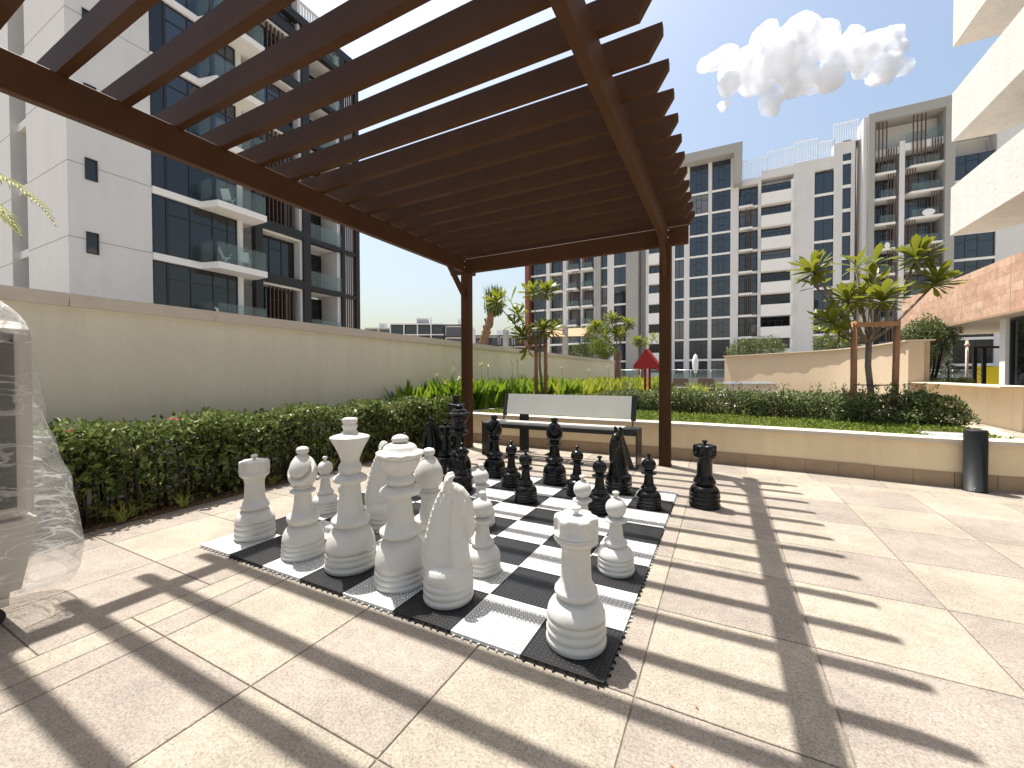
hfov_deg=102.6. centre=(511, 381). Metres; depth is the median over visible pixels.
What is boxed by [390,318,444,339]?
apartment building
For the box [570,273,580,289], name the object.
window
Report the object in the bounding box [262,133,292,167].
window
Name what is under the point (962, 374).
window
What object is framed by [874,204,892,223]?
window
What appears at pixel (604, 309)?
window
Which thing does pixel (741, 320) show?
window
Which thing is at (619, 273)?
window
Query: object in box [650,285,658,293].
window
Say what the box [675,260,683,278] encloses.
window
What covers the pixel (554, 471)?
chess bishop
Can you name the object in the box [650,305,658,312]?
window
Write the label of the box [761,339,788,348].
window
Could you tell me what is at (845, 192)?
window
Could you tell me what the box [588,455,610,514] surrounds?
chess pawn
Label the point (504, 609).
chess board
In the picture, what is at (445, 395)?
flower stalk
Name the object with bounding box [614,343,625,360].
window
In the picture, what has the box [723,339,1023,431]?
curved wall
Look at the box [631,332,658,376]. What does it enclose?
frangipani tree
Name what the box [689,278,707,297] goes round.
window
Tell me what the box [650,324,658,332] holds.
window
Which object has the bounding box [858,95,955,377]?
apartment building
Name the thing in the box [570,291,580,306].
window
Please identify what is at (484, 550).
chess pawn
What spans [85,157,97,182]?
window
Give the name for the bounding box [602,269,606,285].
window
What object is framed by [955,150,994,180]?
window
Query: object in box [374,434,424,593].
chess queen
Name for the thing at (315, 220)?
window
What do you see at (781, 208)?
window
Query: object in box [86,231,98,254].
window
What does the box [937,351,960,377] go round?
shrub
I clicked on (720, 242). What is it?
window
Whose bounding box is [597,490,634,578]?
chess pawn
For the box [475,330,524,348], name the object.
apartment building
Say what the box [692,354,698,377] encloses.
closed parasol
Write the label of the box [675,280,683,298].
window
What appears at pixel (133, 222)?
apartment building
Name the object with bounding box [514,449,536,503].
chess pawn
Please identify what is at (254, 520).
chess rook
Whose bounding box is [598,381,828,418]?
hedge
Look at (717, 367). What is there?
window
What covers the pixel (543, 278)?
window
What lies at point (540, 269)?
window
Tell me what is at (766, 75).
sky
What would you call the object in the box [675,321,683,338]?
window
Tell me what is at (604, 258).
window
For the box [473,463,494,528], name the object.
chess pawn
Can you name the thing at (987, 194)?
terrace building
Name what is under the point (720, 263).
window
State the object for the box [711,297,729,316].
window
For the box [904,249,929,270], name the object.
window
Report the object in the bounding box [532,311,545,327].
window
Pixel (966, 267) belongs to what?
window
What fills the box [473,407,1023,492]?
raised planter
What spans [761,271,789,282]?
window
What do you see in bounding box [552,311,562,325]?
window
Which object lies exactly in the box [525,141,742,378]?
apartment building
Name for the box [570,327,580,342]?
window
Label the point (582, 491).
chess pawn
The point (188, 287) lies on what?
window
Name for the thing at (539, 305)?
window
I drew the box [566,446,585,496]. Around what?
chess pawn
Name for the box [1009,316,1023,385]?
window
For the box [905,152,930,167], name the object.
window
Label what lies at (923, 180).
window
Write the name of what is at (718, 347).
window
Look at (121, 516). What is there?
striped grass
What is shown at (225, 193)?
balcony chair
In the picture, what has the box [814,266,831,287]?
window
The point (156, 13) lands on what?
window
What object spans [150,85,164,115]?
window
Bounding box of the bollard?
[961,429,988,493]
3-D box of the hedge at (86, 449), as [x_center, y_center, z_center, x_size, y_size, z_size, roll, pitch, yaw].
[-2.669,0.691,4.771,0.679,0.898,6.361,0,1,27]
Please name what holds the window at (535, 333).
in the apartment building at (704, 295)
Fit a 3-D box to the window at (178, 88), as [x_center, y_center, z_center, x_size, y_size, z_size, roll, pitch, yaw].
[-17.618,-15.114,23.344,0.090,3.020,3.550,0,1,27]
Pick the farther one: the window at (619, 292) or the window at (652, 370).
the window at (619, 292)
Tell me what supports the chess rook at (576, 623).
on the chess board at (504, 609)
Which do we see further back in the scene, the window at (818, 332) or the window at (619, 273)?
the window at (619, 273)
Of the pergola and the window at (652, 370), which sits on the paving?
the pergola
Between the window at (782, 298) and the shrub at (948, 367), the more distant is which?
the window at (782, 298)
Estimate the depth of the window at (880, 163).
57.05 m
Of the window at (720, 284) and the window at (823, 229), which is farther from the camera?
the window at (720, 284)
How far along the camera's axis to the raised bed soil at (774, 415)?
6.40 m
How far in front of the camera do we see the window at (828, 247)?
59.59 m
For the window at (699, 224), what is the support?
in the apartment building at (704, 295)
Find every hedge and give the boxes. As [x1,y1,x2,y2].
[29,394,452,534]
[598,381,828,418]
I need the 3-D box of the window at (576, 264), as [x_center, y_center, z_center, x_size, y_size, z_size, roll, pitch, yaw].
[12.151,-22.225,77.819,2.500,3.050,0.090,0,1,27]
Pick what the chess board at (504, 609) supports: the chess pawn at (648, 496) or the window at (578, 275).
the chess pawn at (648, 496)
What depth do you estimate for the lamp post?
17.99 m
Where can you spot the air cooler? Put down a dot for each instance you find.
(15, 356)
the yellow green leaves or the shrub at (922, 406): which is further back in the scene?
the yellow green leaves
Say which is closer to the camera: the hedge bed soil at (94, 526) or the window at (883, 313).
the hedge bed soil at (94, 526)
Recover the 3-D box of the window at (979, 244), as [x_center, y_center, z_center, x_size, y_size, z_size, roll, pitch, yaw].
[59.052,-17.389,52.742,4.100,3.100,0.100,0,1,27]
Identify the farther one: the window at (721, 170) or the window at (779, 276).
the window at (721, 170)
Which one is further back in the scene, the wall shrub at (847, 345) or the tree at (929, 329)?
the wall shrub at (847, 345)
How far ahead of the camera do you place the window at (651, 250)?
70.76 m
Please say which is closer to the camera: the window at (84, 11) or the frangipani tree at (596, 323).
the frangipani tree at (596, 323)
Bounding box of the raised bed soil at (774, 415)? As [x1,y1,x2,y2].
[438,402,968,433]
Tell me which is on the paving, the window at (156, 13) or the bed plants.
the bed plants
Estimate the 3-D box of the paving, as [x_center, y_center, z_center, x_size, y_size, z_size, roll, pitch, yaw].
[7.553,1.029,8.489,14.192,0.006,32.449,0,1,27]
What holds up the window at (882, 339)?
in the apartment building at (907, 165)
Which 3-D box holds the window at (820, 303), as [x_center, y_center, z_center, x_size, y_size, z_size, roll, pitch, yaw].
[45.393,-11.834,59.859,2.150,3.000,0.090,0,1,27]
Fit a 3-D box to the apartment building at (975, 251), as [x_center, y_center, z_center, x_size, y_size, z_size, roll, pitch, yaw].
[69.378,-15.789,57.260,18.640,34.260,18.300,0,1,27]
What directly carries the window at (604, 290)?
in the apartment building at (704, 295)
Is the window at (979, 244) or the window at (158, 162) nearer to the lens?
the window at (158, 162)
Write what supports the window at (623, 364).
in the apartment building at (704, 295)
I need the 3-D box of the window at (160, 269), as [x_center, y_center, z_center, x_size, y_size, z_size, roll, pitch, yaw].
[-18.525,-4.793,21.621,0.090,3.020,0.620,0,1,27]
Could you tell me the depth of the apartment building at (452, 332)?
122.46 m
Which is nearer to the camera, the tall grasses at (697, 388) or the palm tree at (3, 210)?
the palm tree at (3, 210)
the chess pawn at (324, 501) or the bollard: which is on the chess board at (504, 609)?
the chess pawn at (324, 501)
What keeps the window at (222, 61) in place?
in the apartment building at (133, 222)
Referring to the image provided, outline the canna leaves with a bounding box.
[383,374,587,434]
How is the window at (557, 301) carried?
in the apartment building at (704, 295)
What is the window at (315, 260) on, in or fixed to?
in the apartment building at (133, 222)
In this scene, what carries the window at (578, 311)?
in the apartment building at (704, 295)
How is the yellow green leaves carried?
on the raised bed soil at (774, 415)
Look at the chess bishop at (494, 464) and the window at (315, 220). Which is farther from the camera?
the window at (315, 220)
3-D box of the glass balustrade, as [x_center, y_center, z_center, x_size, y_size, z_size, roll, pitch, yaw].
[13.814,-0.241,30.111,4.457,1.213,0.297,0,1,0]
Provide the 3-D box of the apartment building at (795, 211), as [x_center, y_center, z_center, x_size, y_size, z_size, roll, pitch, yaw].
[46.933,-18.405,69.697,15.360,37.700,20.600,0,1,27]
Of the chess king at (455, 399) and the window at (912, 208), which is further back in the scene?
the window at (912, 208)
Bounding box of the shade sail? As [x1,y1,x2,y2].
[503,326,586,354]
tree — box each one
[0,173,56,237]
[478,283,505,344]
[482,278,567,393]
[561,342,592,356]
[570,320,614,358]
[581,310,637,378]
[589,337,618,359]
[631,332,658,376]
[788,234,971,418]
[892,313,965,377]
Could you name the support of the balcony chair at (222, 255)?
on the apartment building at (133, 222)
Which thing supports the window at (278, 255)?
in the apartment building at (133, 222)
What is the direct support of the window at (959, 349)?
in the apartment building at (975, 251)
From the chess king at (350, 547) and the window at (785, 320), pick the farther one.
the window at (785, 320)
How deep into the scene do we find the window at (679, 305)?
68.78 m
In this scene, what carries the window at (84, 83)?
in the apartment building at (133, 222)
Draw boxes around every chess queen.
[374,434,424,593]
[446,404,471,476]
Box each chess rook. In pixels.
[233,454,275,542]
[437,422,451,473]
[546,505,606,659]
[689,440,720,510]
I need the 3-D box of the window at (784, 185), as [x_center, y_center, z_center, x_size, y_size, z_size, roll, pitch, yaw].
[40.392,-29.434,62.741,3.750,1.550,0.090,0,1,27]
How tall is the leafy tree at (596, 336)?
4.872 m
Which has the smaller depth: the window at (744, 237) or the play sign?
the play sign
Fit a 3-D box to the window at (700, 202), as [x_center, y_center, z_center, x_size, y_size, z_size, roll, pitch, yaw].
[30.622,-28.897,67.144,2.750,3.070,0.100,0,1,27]
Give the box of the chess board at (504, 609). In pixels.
[200,468,677,688]
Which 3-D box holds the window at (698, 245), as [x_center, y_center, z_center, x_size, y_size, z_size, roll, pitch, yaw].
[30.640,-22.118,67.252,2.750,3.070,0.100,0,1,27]
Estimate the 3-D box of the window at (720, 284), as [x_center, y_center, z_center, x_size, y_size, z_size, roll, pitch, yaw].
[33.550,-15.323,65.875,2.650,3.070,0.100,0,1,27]
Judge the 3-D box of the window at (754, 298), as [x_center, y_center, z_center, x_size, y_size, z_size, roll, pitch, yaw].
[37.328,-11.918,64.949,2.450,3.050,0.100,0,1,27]
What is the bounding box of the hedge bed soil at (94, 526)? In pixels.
[32,437,422,545]
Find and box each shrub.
[724,338,766,355]
[752,335,788,353]
[812,334,862,350]
[821,382,980,427]
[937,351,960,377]
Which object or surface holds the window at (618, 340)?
in the apartment building at (704, 295)
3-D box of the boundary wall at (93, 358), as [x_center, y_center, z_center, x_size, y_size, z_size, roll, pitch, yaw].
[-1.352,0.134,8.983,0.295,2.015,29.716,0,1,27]
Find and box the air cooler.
[0,321,38,623]
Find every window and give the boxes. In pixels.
[82,7,87,16]
[83,82,95,89]
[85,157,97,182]
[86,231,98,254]
[149,0,163,51]
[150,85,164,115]
[151,151,166,189]
[152,194,167,254]
[153,260,167,304]
[164,3,234,77]
[165,76,235,135]
[166,157,236,205]
[167,199,237,264]
[168,263,237,313]
[175,0,223,15]
[260,24,291,76]
[261,84,291,126]
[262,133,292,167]
[262,194,293,227]
[263,234,293,277]
[264,287,294,320]
[310,213,320,240]
[311,254,320,287]
[311,298,321,323]
[532,264,545,275]
[532,276,545,292]
[532,294,545,309]
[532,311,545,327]
[532,329,545,344]
[552,261,562,272]
[552,276,562,289]
[552,293,562,308]
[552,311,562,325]
[552,328,561,343]
[552,346,561,353]
[570,259,580,269]
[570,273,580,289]
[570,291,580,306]
[570,309,580,325]
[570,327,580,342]
[584,257,593,267]
[584,272,593,286]
[584,290,593,304]
[584,308,593,323]
[602,255,606,266]
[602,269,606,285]
[602,288,606,304]
[602,307,606,321]
[614,253,625,265]
[614,267,625,284]
[614,286,625,303]
[614,305,625,322]
[614,324,625,341]
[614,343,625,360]
[614,362,625,378]
[650,248,658,253]
[650,265,658,273]
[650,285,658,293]
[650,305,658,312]
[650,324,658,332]
[650,344,658,352]
[651,369,658,372]
[675,245,683,257]
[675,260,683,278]
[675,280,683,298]
[675,300,683,318]
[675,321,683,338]
[675,341,683,359]
[675,361,683,377]
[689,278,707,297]
[689,298,707,317]
[689,319,707,338]
[689,340,707,358]
[689,361,706,377]
[690,164,707,193]
[690,194,707,213]
[690,215,707,235]
[690,236,707,256]
[690,257,707,276]
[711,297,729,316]
[711,318,729,337]
[711,339,729,358]
[711,361,724,377]
[712,159,730,189]
[712,189,730,211]
[712,211,730,232]
[712,233,729,253]
[712,254,729,274]
[712,275,729,295]
[739,187,756,205]
[739,209,756,227]
[739,230,756,249]
[739,252,756,271]
[739,274,756,292]
[739,296,756,314]
[739,317,756,336]
[761,204,790,215]
[761,226,789,237]
[761,249,789,259]
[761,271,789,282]
[761,294,789,304]
[761,316,789,326]
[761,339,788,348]
[762,181,790,192]
[813,316,831,333]
[813,336,831,350]
[814,218,832,240]
[814,242,832,263]
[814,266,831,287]
[814,289,831,310]
[815,171,832,194]
[815,195,832,217]
[842,188,849,208]
[842,212,849,232]
[842,236,849,255]
[842,260,849,280]
[843,140,850,160]
[843,164,850,184]
[873,304,890,321]
[873,328,890,344]
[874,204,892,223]
[874,229,891,248]
[875,160,892,173]
[875,179,892,198]
[875,254,891,273]
[903,275,929,295]
[904,197,930,219]
[904,223,929,244]
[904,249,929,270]
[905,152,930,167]
[905,171,930,193]
[952,339,991,363]
[953,366,971,377]
[954,232,993,258]
[954,259,993,278]
[954,334,991,337]
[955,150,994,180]
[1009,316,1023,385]
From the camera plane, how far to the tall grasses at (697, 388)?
15.48 m
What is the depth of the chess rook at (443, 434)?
4.83 m
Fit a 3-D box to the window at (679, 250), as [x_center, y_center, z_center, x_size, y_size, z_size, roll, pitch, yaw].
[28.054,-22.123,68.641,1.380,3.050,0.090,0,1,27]
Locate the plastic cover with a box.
[0,301,83,591]
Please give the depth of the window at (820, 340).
60.06 m
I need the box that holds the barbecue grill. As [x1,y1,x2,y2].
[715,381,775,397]
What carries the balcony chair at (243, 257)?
on the apartment building at (133, 222)
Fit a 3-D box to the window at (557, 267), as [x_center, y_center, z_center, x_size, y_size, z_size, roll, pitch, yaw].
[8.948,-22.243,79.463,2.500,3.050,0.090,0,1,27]
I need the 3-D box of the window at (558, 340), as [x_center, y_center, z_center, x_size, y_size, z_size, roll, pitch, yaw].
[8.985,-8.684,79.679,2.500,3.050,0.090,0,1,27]
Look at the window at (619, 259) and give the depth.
73.09 m
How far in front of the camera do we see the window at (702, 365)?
67.43 m
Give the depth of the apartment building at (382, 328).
160.51 m
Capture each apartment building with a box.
[0,0,359,328]
[364,323,389,332]
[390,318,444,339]
[444,318,474,342]
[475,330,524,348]
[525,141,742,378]
[738,119,859,354]
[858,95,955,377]
[952,121,1023,377]
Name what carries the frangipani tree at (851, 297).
on the raised bed soil at (774, 415)
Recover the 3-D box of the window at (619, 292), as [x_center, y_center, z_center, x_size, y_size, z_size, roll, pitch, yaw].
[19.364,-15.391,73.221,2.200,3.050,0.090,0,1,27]
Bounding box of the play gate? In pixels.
[972,346,999,383]
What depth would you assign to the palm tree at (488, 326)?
24.81 m
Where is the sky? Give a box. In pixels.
[300,0,999,334]
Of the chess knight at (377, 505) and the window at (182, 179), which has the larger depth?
the window at (182, 179)
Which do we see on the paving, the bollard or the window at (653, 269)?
the bollard
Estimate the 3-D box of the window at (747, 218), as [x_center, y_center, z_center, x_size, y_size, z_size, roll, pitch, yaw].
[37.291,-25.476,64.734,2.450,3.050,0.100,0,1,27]
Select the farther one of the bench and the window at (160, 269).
the window at (160, 269)
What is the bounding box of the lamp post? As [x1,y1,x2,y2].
[964,340,969,376]
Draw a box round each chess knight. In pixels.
[364,441,389,530]
[420,417,439,458]
[422,472,474,609]
[605,426,631,494]
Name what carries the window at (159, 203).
in the apartment building at (133, 222)
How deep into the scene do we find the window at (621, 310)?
73.22 m
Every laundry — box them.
[884,242,889,248]
[922,208,934,215]
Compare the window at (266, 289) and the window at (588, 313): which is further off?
the window at (588, 313)
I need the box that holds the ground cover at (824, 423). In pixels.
[481,387,1015,438]
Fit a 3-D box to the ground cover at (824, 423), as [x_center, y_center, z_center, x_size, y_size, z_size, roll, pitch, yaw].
[4.405,0.436,9.934,6.716,0.343,9.450,0,1,27]
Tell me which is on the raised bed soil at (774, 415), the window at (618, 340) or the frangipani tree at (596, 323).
the frangipani tree at (596, 323)
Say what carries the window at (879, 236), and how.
in the apartment building at (907, 165)
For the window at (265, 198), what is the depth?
27.83 m
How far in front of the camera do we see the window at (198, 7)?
23.19 m
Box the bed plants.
[929,376,977,383]
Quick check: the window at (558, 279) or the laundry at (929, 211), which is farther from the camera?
the window at (558, 279)
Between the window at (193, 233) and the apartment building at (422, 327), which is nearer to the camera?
the window at (193, 233)
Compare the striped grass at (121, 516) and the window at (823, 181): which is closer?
the striped grass at (121, 516)
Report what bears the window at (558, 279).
in the apartment building at (704, 295)
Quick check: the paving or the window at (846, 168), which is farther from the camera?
the window at (846, 168)
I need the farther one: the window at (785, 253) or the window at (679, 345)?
the window at (679, 345)
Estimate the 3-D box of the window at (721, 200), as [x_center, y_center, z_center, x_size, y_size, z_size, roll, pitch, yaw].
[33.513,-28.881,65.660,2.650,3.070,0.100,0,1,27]
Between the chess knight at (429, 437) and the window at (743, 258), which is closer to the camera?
the chess knight at (429, 437)
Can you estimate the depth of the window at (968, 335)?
52.61 m
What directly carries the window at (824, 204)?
in the apartment building at (795, 211)
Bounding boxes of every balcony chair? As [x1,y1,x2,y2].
[218,247,230,262]
[220,188,235,204]
[239,252,250,266]
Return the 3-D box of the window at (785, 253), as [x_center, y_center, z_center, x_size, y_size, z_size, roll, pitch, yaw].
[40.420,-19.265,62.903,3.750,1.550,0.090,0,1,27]
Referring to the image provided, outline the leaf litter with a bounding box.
[34,443,420,542]
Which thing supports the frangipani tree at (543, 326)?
on the raised bed soil at (774, 415)
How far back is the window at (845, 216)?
58.50 m
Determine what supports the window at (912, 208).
in the apartment building at (907, 165)
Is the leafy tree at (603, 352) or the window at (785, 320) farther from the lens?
the window at (785, 320)
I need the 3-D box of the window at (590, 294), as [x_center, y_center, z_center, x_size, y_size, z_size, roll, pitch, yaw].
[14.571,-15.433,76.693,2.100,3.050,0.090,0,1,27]
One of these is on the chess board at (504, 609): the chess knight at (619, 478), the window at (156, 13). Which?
the chess knight at (619, 478)
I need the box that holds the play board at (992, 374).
[977,366,998,384]
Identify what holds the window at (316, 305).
in the apartment building at (133, 222)
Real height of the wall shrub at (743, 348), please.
2.375 m
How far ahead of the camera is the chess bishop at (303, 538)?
2.59 m
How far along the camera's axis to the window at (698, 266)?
67.27 m
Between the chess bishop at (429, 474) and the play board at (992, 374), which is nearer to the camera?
the chess bishop at (429, 474)
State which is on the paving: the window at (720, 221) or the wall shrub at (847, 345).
the wall shrub at (847, 345)
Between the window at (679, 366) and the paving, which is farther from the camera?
the window at (679, 366)
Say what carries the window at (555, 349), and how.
in the apartment building at (704, 295)
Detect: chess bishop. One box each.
[281,446,324,562]
[414,447,442,543]
[484,415,504,477]
[542,417,566,484]
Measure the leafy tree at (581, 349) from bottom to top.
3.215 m
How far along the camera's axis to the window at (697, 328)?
67.47 m
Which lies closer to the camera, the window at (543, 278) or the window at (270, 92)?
the window at (270, 92)
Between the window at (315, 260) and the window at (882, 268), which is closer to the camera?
the window at (315, 260)
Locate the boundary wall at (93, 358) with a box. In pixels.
[0,285,614,514]
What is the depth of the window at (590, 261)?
76.62 m
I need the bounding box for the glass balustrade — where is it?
[672,377,724,385]
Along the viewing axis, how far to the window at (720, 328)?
65.98 m
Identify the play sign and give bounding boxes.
[633,349,658,390]
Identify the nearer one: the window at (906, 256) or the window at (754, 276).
the window at (906, 256)
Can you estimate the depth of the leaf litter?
3.57 m
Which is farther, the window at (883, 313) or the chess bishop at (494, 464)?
the window at (883, 313)
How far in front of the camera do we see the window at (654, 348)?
71.00 m
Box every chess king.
[324,417,375,576]
[447,395,464,448]
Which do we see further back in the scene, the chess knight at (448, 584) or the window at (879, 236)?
the window at (879, 236)
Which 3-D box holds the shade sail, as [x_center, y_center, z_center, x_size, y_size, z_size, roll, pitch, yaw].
[3.077,-1.533,25.370,3.233,4.604,10.633,0,1,27]
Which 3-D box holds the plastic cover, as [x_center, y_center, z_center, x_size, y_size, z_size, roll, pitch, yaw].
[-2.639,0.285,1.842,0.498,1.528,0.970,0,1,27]
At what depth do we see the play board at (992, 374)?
18.86 m
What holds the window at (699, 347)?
in the apartment building at (704, 295)
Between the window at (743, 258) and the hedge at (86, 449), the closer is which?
the hedge at (86, 449)
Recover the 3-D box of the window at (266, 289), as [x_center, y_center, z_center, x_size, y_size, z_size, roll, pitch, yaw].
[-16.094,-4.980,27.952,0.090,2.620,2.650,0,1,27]
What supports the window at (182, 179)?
in the apartment building at (133, 222)
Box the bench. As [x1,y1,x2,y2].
[482,393,641,469]
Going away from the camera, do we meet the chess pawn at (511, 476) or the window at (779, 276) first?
the chess pawn at (511, 476)
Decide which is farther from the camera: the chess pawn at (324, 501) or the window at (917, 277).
the window at (917, 277)
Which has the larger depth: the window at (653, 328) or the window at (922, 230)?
the window at (653, 328)
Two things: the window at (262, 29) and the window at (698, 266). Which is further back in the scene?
the window at (698, 266)
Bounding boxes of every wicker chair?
[672,378,688,388]
[696,378,714,394]
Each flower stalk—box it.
[433,373,438,413]
[441,380,448,412]
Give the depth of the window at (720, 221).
65.69 m
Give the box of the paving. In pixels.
[0,407,1023,767]
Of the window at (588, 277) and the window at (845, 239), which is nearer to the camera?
the window at (845, 239)
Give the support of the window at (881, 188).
in the apartment building at (907, 165)
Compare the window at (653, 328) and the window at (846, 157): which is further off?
the window at (653, 328)
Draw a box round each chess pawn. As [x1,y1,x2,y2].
[312,456,337,515]
[453,442,472,490]
[469,490,500,577]
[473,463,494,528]
[501,440,520,487]
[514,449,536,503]
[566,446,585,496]
[573,475,597,548]
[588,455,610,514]
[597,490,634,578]
[636,453,661,510]
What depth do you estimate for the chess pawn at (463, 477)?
4.12 m
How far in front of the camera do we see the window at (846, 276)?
58.62 m
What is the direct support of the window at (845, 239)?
in the apartment building at (795, 211)
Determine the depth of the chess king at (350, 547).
2.43 m
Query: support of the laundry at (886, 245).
hanging from the apartment building at (907, 165)
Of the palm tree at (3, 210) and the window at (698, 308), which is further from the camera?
the window at (698, 308)
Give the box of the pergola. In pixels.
[0,0,694,466]
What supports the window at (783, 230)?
in the apartment building at (795, 211)
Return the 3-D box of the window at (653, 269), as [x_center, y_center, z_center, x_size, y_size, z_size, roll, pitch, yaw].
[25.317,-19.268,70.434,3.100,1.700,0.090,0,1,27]
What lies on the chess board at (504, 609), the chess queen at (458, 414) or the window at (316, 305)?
the chess queen at (458, 414)
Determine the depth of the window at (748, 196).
64.68 m
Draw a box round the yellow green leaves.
[501,375,658,394]
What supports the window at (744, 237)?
in the apartment building at (795, 211)
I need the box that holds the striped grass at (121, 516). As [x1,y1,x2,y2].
[95,441,422,521]
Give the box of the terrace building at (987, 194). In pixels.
[902,0,1023,385]
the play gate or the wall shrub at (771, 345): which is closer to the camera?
the play gate
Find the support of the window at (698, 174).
in the apartment building at (704, 295)
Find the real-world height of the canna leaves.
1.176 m
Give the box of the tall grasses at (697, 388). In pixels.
[658,381,720,392]
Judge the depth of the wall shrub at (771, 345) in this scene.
24.70 m
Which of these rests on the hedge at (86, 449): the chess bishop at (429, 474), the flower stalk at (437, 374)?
the flower stalk at (437, 374)
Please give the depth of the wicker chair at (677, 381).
18.32 m
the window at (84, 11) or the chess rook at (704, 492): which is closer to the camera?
the chess rook at (704, 492)
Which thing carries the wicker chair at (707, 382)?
on the terrace

